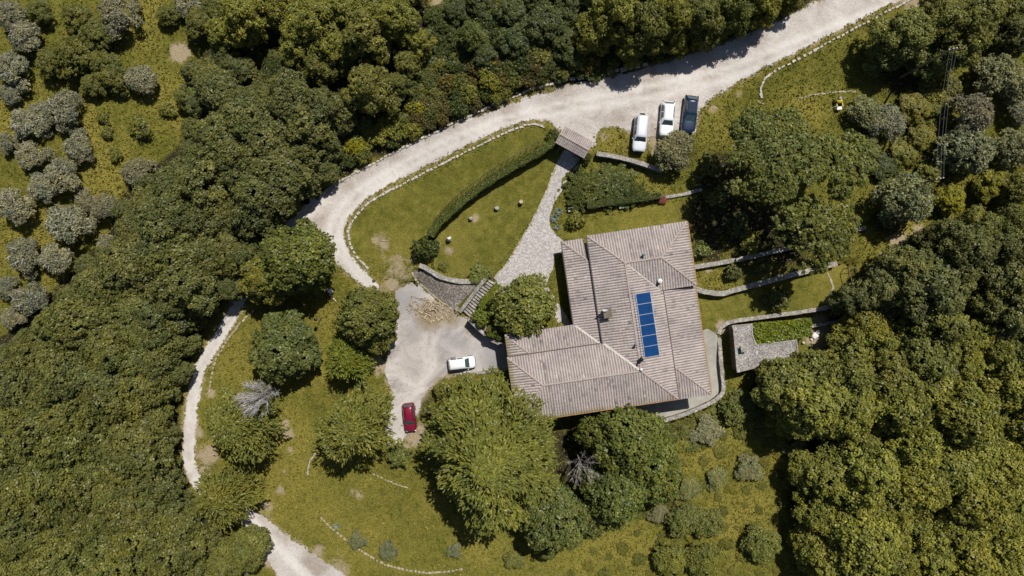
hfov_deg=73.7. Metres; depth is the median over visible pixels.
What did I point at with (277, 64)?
wild shrub
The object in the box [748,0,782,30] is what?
broadleaf tree
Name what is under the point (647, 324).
solar array
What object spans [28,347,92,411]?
oak tree
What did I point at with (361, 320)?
broadleaf tree
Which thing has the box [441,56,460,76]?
wild shrub
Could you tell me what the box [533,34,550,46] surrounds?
wild shrub
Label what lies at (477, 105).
wild shrub
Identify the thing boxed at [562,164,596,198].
spreading juniper
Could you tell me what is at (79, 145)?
olive tree
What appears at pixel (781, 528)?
weed clump
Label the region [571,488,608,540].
broadleaf tree
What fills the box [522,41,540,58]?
wild shrub
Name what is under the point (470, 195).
clipped hedge
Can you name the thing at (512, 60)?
wild shrub
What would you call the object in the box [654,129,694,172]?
olive tree
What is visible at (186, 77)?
oak tree
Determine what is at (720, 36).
broadleaf tree
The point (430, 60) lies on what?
wild shrub
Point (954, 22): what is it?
broadleaf tree
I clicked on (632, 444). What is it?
broadleaf tree
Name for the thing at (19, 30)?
olive tree
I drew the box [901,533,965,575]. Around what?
broadleaf tree
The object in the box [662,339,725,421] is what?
parapet wall
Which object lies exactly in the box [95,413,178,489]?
oak tree
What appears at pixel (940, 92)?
wild shrub
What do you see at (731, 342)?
door
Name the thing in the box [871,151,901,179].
broadleaf tree
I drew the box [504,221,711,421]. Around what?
tiled house
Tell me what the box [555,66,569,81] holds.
wild shrub
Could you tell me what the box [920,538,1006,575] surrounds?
broadleaf tree
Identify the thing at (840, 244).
broadleaf tree
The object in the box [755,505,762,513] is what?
weed clump
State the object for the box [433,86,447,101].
wild shrub
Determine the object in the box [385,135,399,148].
wild shrub
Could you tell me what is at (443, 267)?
shrub
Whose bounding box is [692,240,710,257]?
shrub
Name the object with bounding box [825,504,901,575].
broadleaf tree
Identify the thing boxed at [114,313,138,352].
oak tree
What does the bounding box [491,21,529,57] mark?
broadleaf tree
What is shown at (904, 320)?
broadleaf tree
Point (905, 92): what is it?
wild shrub
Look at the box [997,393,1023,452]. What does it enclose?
broadleaf tree
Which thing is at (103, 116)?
shrub
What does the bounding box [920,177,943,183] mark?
utility pole
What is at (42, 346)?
oak tree
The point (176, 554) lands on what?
oak tree
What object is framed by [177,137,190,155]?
oak tree
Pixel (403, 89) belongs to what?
broadleaf tree
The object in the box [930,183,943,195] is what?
wild shrub
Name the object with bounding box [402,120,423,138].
wild shrub
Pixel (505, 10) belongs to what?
broadleaf tree
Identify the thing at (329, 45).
broadleaf tree
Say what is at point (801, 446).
meadow bush
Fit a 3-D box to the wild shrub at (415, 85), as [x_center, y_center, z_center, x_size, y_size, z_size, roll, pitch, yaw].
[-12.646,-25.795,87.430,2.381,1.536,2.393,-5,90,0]
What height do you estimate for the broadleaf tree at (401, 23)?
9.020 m
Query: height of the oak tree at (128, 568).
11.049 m
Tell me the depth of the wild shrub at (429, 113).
86.98 m
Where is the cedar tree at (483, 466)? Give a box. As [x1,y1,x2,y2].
[418,365,560,540]
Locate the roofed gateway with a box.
[555,126,592,162]
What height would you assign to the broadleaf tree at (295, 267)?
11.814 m
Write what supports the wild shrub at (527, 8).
on the ground at (386, 244)
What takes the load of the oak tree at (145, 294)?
on the ground at (386, 244)
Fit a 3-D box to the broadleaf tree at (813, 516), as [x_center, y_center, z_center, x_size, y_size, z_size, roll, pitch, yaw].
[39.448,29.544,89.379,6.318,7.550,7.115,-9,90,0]
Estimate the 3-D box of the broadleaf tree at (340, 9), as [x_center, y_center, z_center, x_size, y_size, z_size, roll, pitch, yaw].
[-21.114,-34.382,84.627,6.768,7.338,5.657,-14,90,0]
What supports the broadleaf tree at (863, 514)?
on the ground at (386, 244)
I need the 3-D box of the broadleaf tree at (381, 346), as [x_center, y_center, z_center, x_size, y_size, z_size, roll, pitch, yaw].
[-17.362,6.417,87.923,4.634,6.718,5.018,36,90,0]
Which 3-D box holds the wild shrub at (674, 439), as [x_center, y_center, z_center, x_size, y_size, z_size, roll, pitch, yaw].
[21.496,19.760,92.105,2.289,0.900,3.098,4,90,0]
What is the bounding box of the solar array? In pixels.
[632,291,659,360]
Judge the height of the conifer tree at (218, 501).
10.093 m
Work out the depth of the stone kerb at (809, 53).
87.45 m
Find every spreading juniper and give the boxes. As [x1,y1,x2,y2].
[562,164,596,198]
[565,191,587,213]
[583,161,638,213]
[621,179,650,208]
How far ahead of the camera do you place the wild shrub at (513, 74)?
86.15 m
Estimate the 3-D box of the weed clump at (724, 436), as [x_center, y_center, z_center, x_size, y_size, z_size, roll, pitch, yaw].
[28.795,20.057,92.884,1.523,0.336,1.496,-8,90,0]
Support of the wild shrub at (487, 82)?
on the ground at (386, 244)
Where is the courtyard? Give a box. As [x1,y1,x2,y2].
[384,282,507,445]
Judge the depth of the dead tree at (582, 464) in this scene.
84.36 m
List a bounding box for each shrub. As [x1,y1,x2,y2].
[96,110,109,124]
[100,125,112,138]
[108,147,122,161]
[127,114,153,139]
[157,100,177,116]
[247,66,267,83]
[257,62,273,80]
[259,54,272,65]
[267,46,282,61]
[269,56,287,74]
[336,156,348,171]
[341,136,355,156]
[341,151,354,168]
[345,128,357,137]
[352,144,372,165]
[354,131,367,142]
[360,125,372,136]
[363,136,375,148]
[366,125,386,146]
[374,116,389,133]
[381,119,406,141]
[383,441,412,467]
[384,111,398,122]
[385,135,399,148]
[397,112,410,127]
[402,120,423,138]
[404,99,419,112]
[406,91,423,104]
[408,78,419,94]
[408,110,424,127]
[410,65,424,81]
[411,235,439,260]
[417,83,428,95]
[419,69,436,89]
[419,96,432,108]
[420,118,438,130]
[422,5,443,25]
[422,62,438,75]
[422,102,438,122]
[423,24,439,39]
[423,50,437,68]
[426,94,436,102]
[428,83,439,95]
[429,100,443,114]
[430,2,445,18]
[430,54,446,73]
[431,41,440,52]
[432,112,448,125]
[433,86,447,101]
[433,380,457,405]
[434,17,450,33]
[434,34,448,46]
[434,70,443,81]
[435,45,448,59]
[435,73,457,94]
[437,91,449,105]
[438,100,452,118]
[438,261,446,272]
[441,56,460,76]
[444,39,455,57]
[445,85,468,103]
[446,23,461,38]
[446,29,462,50]
[448,48,465,60]
[448,98,468,117]
[451,71,468,87]
[457,55,471,72]
[459,84,477,104]
[460,12,471,23]
[465,60,478,76]
[465,74,477,84]
[467,262,491,283]
[468,14,483,29]
[468,96,482,112]
[471,308,490,327]
[475,87,492,102]
[476,66,489,81]
[478,61,499,77]
[479,71,501,93]
[482,10,499,30]
[482,20,494,39]
[485,322,502,340]
[488,61,508,78]
[488,89,502,105]
[489,34,503,55]
[490,26,499,39]
[494,70,509,89]
[495,57,504,67]
[499,86,513,101]
[500,58,513,73]
[505,54,518,69]
[505,68,525,83]
[505,70,523,88]
[513,54,532,74]
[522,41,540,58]
[522,70,536,88]
[523,0,534,13]
[528,53,541,64]
[528,61,540,78]
[530,45,550,65]
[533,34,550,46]
[533,65,549,86]
[541,51,557,68]
[542,63,554,72]
[545,129,559,140]
[549,65,565,83]
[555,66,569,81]
[564,210,586,228]
[566,49,585,73]
[575,66,589,79]
[580,153,591,164]
[581,51,602,74]
[584,67,600,82]
[595,60,608,77]
[602,52,610,63]
[606,56,619,74]
[629,47,643,65]
[647,42,664,63]
[658,195,666,203]
[665,427,679,443]
[666,418,682,427]
[674,437,688,453]
[677,41,691,55]
[677,421,694,440]
[682,415,694,426]
[684,439,702,452]
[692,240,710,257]
[694,409,706,421]
[696,152,722,177]
[705,182,732,209]
[705,403,717,414]
[707,415,720,431]
[716,396,727,409]
[717,412,731,423]
[724,212,748,238]
[725,262,743,279]
[731,420,746,428]
[739,230,761,254]
[753,258,774,278]
[754,404,764,414]
[761,286,791,309]
[877,176,894,192]
[889,155,906,170]
[892,138,902,145]
[893,169,907,178]
[899,89,913,97]
[907,150,922,166]
[916,154,935,168]
[917,78,936,97]
[926,86,950,105]
[926,98,942,115]
[926,144,938,156]
[927,119,937,133]
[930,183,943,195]
[938,156,951,176]
[939,115,951,128]
[939,171,956,189]
[940,95,956,112]
[942,76,962,95]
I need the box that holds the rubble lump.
[811,332,818,338]
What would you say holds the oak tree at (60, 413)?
on the ground at (386, 244)
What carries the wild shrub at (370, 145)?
on the ground at (386, 244)
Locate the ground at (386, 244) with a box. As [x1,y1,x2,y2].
[0,0,1023,575]
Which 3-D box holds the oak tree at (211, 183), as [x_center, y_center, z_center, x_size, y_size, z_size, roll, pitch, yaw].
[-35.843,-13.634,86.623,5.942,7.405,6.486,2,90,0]
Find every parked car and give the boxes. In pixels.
[402,402,416,431]
[447,355,475,370]
[631,113,648,152]
[658,100,675,136]
[680,95,698,133]
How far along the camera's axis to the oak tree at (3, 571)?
85.61 m
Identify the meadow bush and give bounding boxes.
[348,529,367,550]
[379,539,398,560]
[447,541,461,558]
[502,550,524,569]
[646,504,668,522]
[651,541,688,575]
[664,502,702,537]
[675,477,701,500]
[683,541,723,575]
[688,413,724,445]
[693,508,725,538]
[705,466,727,491]
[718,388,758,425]
[734,454,764,481]
[740,522,782,564]
[781,439,808,456]
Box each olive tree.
[0,0,27,29]
[0,49,30,93]
[0,82,21,105]
[0,131,20,155]
[0,186,35,226]
[0,276,19,301]
[0,307,27,330]
[4,19,40,51]
[6,237,38,279]
[8,103,41,140]
[10,281,48,315]
[14,140,56,170]
[25,171,59,203]
[29,101,54,137]
[37,242,73,274]
[43,89,85,134]
[43,157,82,192]
[44,203,102,244]
[60,127,94,165]
[74,187,96,211]
[88,193,117,218]
[95,233,113,247]
[96,0,143,40]
[119,157,158,186]
[123,64,157,94]
[174,0,201,17]
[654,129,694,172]
[867,103,906,141]
[950,92,995,140]
[1002,95,1023,127]
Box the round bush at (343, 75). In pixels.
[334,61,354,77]
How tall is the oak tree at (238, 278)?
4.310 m
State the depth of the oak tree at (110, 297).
83.90 m
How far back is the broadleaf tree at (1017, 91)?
85.33 m
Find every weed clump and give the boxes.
[567,570,573,575]
[582,558,595,571]
[589,547,596,555]
[598,568,609,575]
[605,552,612,560]
[616,541,628,555]
[617,564,625,572]
[632,552,647,566]
[634,529,640,536]
[635,510,647,519]
[646,569,653,575]
[647,504,657,511]
[656,531,668,546]
[666,507,676,518]
[672,538,681,546]
[674,499,686,505]
[683,444,695,455]
[686,532,700,543]
[698,454,708,466]
[698,479,705,491]
[699,443,710,449]
[713,444,728,458]
[714,492,721,501]
[718,537,734,550]
[719,505,728,516]
[720,431,728,439]
[723,465,732,477]
[723,483,738,494]
[727,566,734,574]
[733,426,749,439]
[736,550,751,563]
[740,525,746,532]
[742,484,751,495]
[742,501,748,507]
[754,569,763,575]
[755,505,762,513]
[757,482,766,490]
[758,454,771,467]
[772,567,780,575]
[773,448,784,461]
[773,470,783,479]
[778,499,788,508]
[778,523,785,530]
[781,540,791,549]
[788,510,795,519]
[791,485,797,490]
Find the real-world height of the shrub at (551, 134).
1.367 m
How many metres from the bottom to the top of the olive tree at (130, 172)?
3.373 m
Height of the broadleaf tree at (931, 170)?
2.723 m
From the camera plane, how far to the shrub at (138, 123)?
87.60 m
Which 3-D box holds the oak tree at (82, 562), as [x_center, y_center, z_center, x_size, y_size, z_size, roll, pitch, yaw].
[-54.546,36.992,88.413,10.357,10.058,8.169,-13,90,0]
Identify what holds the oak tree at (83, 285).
on the ground at (386, 244)
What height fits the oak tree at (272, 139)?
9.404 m
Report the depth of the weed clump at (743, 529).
92.70 m
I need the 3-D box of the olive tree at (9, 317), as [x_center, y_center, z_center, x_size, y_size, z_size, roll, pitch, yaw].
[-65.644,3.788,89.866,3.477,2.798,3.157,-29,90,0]
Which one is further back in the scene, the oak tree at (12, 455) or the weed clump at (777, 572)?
the weed clump at (777, 572)
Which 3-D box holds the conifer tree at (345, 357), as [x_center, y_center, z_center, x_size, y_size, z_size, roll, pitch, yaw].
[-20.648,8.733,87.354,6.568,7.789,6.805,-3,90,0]
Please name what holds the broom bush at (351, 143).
on the ground at (386, 244)
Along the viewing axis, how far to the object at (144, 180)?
86.13 m
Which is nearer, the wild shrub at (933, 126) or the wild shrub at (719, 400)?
the wild shrub at (933, 126)
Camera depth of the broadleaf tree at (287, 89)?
81.95 m
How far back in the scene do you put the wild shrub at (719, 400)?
92.14 m
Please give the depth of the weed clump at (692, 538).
93.01 m
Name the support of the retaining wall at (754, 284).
on the ground at (386, 244)
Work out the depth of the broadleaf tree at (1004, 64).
84.25 m
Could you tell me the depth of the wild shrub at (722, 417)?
92.36 m
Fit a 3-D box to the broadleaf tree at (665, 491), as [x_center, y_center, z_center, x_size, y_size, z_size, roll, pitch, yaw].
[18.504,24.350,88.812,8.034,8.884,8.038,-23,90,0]
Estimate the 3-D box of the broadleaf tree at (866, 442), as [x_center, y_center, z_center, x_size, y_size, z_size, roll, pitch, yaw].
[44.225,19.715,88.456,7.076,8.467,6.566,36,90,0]
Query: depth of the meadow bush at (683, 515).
91.31 m
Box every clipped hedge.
[427,138,556,238]
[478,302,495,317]
[479,282,501,304]
[586,192,660,209]
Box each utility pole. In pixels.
[899,47,957,77]
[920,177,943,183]
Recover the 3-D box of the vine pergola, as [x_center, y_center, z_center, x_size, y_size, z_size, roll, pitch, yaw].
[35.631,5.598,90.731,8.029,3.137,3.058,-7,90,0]
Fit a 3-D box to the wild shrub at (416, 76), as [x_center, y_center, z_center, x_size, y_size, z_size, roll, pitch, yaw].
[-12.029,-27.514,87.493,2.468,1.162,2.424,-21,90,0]
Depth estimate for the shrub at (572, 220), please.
87.91 m
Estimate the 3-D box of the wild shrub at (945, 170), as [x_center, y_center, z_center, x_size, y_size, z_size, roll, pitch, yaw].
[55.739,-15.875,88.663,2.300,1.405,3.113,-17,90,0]
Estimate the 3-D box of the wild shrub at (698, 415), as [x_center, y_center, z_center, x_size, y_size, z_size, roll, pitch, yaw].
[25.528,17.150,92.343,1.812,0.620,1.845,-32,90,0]
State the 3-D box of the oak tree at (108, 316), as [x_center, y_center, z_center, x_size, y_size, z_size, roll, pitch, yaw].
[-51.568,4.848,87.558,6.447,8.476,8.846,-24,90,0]
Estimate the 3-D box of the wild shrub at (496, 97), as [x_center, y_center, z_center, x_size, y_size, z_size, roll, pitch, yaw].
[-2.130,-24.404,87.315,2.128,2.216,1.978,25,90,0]
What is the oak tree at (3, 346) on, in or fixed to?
on the ground at (386, 244)
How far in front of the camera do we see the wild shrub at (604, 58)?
87.32 m
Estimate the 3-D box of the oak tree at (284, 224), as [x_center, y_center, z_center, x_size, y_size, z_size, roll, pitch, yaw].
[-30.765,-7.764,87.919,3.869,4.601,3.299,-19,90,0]
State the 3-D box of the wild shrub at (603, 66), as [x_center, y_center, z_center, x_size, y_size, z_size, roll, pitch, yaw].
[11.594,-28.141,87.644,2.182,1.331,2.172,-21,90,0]
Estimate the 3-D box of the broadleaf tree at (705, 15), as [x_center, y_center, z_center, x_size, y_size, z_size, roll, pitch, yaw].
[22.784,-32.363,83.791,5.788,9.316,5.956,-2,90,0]
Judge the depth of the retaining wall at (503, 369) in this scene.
90.80 m
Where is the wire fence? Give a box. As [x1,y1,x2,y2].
[432,138,544,266]
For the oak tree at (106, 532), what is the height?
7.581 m
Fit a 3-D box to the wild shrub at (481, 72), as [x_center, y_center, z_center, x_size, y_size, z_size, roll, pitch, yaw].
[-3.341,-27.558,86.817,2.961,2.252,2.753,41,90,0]
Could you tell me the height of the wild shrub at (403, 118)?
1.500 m
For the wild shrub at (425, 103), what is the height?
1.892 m
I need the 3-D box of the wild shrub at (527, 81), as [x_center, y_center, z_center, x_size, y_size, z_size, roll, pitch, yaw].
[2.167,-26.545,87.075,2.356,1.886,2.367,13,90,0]
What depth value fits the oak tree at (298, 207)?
87.62 m
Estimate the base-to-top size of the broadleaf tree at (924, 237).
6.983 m
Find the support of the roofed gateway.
on the ground at (386, 244)
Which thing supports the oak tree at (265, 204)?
on the ground at (386, 244)
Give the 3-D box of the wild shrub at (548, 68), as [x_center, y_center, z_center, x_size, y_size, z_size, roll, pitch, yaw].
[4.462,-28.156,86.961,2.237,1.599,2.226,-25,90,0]
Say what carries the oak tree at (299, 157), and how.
on the ground at (386, 244)
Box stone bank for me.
[414,266,475,311]
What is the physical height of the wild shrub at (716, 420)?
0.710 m
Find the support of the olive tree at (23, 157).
on the ground at (386, 244)
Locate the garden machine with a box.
[831,96,846,109]
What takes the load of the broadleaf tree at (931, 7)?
on the ground at (386, 244)
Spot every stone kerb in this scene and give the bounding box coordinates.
[319,81,557,196]
[347,123,544,269]
[562,62,647,81]
[759,0,911,98]
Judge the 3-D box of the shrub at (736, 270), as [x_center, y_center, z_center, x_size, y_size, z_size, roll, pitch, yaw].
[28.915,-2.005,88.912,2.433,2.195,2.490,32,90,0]
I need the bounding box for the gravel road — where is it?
[306,0,900,289]
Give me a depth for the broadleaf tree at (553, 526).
84.40 m
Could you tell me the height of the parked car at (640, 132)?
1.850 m
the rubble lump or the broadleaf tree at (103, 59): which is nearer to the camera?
the broadleaf tree at (103, 59)
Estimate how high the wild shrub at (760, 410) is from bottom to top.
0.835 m
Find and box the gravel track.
[182,197,344,575]
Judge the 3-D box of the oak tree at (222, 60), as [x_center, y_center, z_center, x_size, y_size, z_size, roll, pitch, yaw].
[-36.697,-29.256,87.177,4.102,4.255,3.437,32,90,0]
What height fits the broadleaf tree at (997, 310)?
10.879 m
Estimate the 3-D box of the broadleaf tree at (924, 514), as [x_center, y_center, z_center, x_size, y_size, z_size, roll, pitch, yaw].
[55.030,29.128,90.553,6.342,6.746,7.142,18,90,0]
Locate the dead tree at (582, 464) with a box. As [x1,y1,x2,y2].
[566,450,602,487]
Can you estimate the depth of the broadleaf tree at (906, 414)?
83.02 m
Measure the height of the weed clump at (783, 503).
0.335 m
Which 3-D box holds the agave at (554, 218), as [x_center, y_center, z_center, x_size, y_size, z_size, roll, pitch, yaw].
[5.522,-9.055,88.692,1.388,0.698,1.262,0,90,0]
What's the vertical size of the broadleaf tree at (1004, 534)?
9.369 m
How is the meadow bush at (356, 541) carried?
on the ground at (386, 244)
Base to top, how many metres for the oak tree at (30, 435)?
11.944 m
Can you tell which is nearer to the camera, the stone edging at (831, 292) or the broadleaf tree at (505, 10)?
the broadleaf tree at (505, 10)
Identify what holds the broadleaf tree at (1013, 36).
on the ground at (386, 244)
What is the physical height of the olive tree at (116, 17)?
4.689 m
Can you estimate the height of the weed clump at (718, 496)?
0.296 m
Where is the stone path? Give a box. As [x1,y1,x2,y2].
[490,150,580,325]
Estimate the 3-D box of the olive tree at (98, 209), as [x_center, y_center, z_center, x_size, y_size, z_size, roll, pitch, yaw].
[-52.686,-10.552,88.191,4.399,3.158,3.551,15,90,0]
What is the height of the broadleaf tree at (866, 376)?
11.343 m
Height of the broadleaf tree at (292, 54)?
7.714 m
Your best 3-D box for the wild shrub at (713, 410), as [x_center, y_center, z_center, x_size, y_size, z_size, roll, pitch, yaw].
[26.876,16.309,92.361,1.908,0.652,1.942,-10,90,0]
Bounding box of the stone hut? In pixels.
[727,324,797,372]
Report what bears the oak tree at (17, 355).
on the ground at (386, 244)
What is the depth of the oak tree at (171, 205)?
81.58 m
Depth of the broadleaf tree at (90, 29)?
85.64 m
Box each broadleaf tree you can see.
[26,0,54,25]
[34,46,66,78]
[51,35,98,78]
[60,2,93,36]
[76,16,112,50]
[79,73,107,96]
[86,49,119,76]
[95,64,128,96]
[155,4,179,25]
[173,83,196,110]
[184,5,213,44]
[185,56,214,85]
[200,0,222,24]
[205,16,245,57]
[205,536,243,575]
[214,276,245,301]
[220,0,277,49]
[227,523,273,572]
[229,238,261,268]
[236,86,272,109]
[238,255,287,307]
[247,308,322,384]
[255,217,336,295]
[256,0,301,33]
[264,66,315,126]
[278,25,323,70]
[279,0,339,54]
[300,85,352,131]
[302,51,339,86]
[318,29,355,72]
[320,0,356,33]
[331,285,400,348]
[339,61,404,116]
[341,7,394,64]
[352,0,390,22]
[359,330,397,355]
[366,0,427,47]
[387,72,413,99]
[393,50,422,78]
[403,28,437,63]
[404,0,424,6]
[443,0,467,25]
[459,20,489,52]
[466,0,491,17]
[469,40,498,66]
[488,273,557,338]
[491,0,528,27]
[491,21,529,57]
[517,0,565,43]
[517,478,590,555]
[525,0,561,9]
[533,546,555,560]
[550,26,580,66]
[553,0,586,27]
[567,15,611,56]
[571,411,609,454]
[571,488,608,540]
[577,0,642,44]
[577,453,648,531]
[581,0,591,8]
[591,403,679,486]
[614,34,644,69]
[617,0,671,55]
[643,450,683,505]
[652,0,691,47]
[662,30,689,59]
[681,0,726,52]
[706,14,730,44]
[715,0,756,37]
[730,0,764,17]
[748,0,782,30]
[750,356,810,411]
[765,410,798,436]
[770,369,848,440]
[779,0,803,14]
[785,195,862,274]
[786,522,819,552]
[787,448,821,487]
[789,348,840,387]
[791,488,837,537]
[792,530,851,575]
[798,440,866,513]
[805,341,875,395]
[821,425,884,463]
[822,367,877,439]
[824,328,867,351]
[824,500,887,544]
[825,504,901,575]
[826,437,902,516]
[828,278,871,316]
[831,303,888,342]
[831,325,899,377]
[845,94,883,128]
[851,347,918,402]
[852,262,903,309]
[854,128,883,156]
[862,43,902,78]
[864,7,937,64]
[866,373,938,443]
[867,411,891,437]
[868,172,935,227]
[870,208,899,235]
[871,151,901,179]
[872,250,970,327]
[874,243,936,290]
[874,307,911,333]
[874,473,919,530]
[880,434,899,451]
[882,424,949,472]
[886,520,914,549]
[887,448,951,513]
[888,139,918,167]
[889,295,970,368]
[890,533,921,575]
[892,320,961,388]
[895,90,933,125]
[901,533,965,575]
[902,220,952,252]
[903,41,954,82]
[904,123,935,149]
[910,409,944,436]
[911,517,949,560]
[913,508,950,523]
[914,3,996,75]
[914,376,955,410]
[914,496,992,558]
[917,0,961,32]
[917,159,944,185]
[918,436,991,499]
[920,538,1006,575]
[923,216,1000,283]
[924,372,1001,451]
[929,262,982,299]
[932,128,997,174]
[934,183,965,215]
[943,467,1022,536]
[949,365,959,376]
[953,304,998,360]
[954,345,985,380]
[957,425,1005,470]
[958,203,1002,237]
[958,374,982,393]
[960,0,1009,36]
[964,283,994,321]
[968,276,1023,343]
[970,168,1007,203]
[972,53,1023,96]
[972,250,1023,313]
[975,380,1006,410]
[976,502,1023,544]
[978,332,1017,365]
[978,350,1023,417]
[980,436,1023,499]
[982,225,1023,273]
[983,366,1023,382]
[985,335,1023,378]
[987,127,1023,168]
[988,0,1023,31]
[990,15,1023,58]
[991,534,1023,575]
[992,169,1023,205]
[992,471,1023,524]
[994,201,1023,232]
[996,413,1018,441]
[997,71,1023,103]
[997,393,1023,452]
[1001,317,1023,348]
[1005,437,1023,471]
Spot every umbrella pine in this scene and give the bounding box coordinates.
[724,105,829,202]
[765,201,811,245]
[816,128,879,201]
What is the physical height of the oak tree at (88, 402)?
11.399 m
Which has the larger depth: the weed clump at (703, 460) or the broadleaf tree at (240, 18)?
the weed clump at (703, 460)
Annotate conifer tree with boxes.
[191,460,267,532]
[201,379,291,466]
[310,379,402,466]
[323,332,376,382]
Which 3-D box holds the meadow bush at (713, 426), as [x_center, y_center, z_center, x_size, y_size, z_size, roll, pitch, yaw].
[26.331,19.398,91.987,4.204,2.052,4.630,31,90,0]
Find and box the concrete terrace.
[617,329,720,419]
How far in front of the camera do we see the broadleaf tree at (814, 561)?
86.53 m
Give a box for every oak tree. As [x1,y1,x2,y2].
[0,334,46,382]
[0,340,21,357]
[0,356,34,410]
[0,393,29,438]
[0,410,21,473]
[0,459,21,485]
[0,471,39,530]
[0,505,41,556]
[0,527,40,571]
[0,560,17,575]
[1,436,31,468]
[5,554,39,575]
[8,327,32,345]
[9,403,77,455]
[13,377,31,395]
[16,431,47,470]
[16,525,86,575]
[17,450,85,514]
[21,380,52,417]
[21,500,70,531]
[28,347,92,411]
[29,307,49,338]
[30,404,100,478]
[33,339,55,354]
[34,401,79,440]
[35,295,126,355]
[49,464,104,517]
[53,553,103,575]
[55,284,75,298]
[55,508,87,530]
[63,512,98,552]
[65,452,107,489]
[68,405,124,454]
[69,266,117,306]
[72,562,119,575]
[73,253,94,273]
[74,358,134,405]
[74,372,148,437]
[77,316,128,368]
[80,505,103,531]
[80,530,125,567]
[86,302,117,341]
[86,482,139,513]
[91,540,151,575]
[92,332,156,388]
[94,246,106,267]
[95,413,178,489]
[96,235,152,298]
[96,271,150,311]
[96,406,134,436]
[96,451,143,491]
[97,522,114,542]
[101,477,173,535]
[109,294,155,331]
[110,198,135,220]
[110,503,169,560]
[112,207,145,243]
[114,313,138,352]
[121,226,168,278]
[122,356,176,411]
[125,464,187,504]
[127,343,184,387]
[129,182,162,220]
[130,307,192,354]
[132,287,197,334]
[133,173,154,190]
[133,200,202,255]
[133,400,174,436]
[138,219,203,293]
[141,279,163,304]
[143,506,218,575]
[146,165,190,203]
[148,182,209,237]
[148,257,225,320]
[155,385,181,405]
[155,566,205,575]
[158,448,181,471]
[162,488,194,512]
[164,421,181,446]
[167,153,190,176]
[167,360,196,385]
[168,227,230,281]
[175,154,235,221]
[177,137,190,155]
[177,333,201,358]
[178,60,204,87]
[179,500,203,521]
[180,117,202,138]
[182,201,232,247]
[183,559,210,575]
[184,315,207,333]
[185,528,222,561]
[186,91,208,118]
[187,111,242,165]
[191,63,238,114]
[201,233,242,277]
[203,173,231,199]
[206,192,237,237]
[208,44,236,69]
[208,137,254,186]
[215,85,246,114]
[217,90,283,146]
[224,271,242,289]
[228,55,256,85]
[228,165,304,231]
[228,193,279,240]
[233,159,271,184]
[239,110,289,162]
[242,230,264,249]
[247,81,271,97]
[248,141,322,208]
[262,222,288,237]
[276,132,328,174]
[277,200,304,218]
[283,102,338,156]
[296,176,321,199]
[315,162,341,185]
[319,138,343,164]
[330,112,357,137]
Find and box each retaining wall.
[419,263,477,283]
[467,318,504,345]
[476,368,507,373]
[595,151,661,173]
[665,188,701,197]
[695,243,807,268]
[696,261,837,295]
[717,304,835,334]
[812,318,847,327]
[855,226,865,231]
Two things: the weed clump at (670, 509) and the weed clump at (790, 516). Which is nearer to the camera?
the weed clump at (790, 516)
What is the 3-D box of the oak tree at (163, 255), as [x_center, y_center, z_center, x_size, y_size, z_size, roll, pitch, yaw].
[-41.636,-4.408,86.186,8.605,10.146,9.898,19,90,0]
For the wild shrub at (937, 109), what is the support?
on the ground at (386, 244)
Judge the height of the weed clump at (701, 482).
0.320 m
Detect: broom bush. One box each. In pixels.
[342,136,366,155]
[410,100,426,114]
[687,39,697,50]
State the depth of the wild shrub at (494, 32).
86.09 m
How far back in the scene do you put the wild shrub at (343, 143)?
88.00 m
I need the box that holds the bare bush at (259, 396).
[233,377,280,420]
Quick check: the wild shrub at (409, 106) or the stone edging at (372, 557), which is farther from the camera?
the stone edging at (372, 557)
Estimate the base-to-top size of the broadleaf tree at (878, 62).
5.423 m
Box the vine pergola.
[746,318,812,343]
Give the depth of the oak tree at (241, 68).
86.09 m
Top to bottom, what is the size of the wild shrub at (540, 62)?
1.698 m
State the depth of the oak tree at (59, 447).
82.11 m
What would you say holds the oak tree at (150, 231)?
on the ground at (386, 244)
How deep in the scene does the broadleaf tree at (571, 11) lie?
84.81 m
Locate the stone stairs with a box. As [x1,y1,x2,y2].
[459,278,494,316]
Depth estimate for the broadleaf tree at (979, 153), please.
84.82 m
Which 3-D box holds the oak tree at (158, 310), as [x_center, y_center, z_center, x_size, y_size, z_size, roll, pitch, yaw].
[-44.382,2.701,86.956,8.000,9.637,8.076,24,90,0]
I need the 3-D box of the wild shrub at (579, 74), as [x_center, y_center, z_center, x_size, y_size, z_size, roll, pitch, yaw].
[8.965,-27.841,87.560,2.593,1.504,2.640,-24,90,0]
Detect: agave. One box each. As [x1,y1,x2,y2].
[550,214,558,222]
[555,208,562,214]
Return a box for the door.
[729,339,733,346]
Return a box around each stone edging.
[209,310,253,391]
[306,452,316,474]
[320,517,462,573]
[372,474,407,487]
[411,272,459,314]
[494,168,555,278]
[797,90,855,99]
[825,272,833,302]
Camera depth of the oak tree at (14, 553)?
85.07 m
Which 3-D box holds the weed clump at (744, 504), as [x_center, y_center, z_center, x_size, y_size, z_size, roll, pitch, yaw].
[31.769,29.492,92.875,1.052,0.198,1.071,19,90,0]
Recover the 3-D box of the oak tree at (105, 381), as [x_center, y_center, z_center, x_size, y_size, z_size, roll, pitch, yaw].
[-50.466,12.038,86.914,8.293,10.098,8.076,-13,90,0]
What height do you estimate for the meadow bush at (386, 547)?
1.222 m
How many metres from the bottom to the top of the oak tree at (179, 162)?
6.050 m
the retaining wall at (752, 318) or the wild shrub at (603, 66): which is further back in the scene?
the retaining wall at (752, 318)

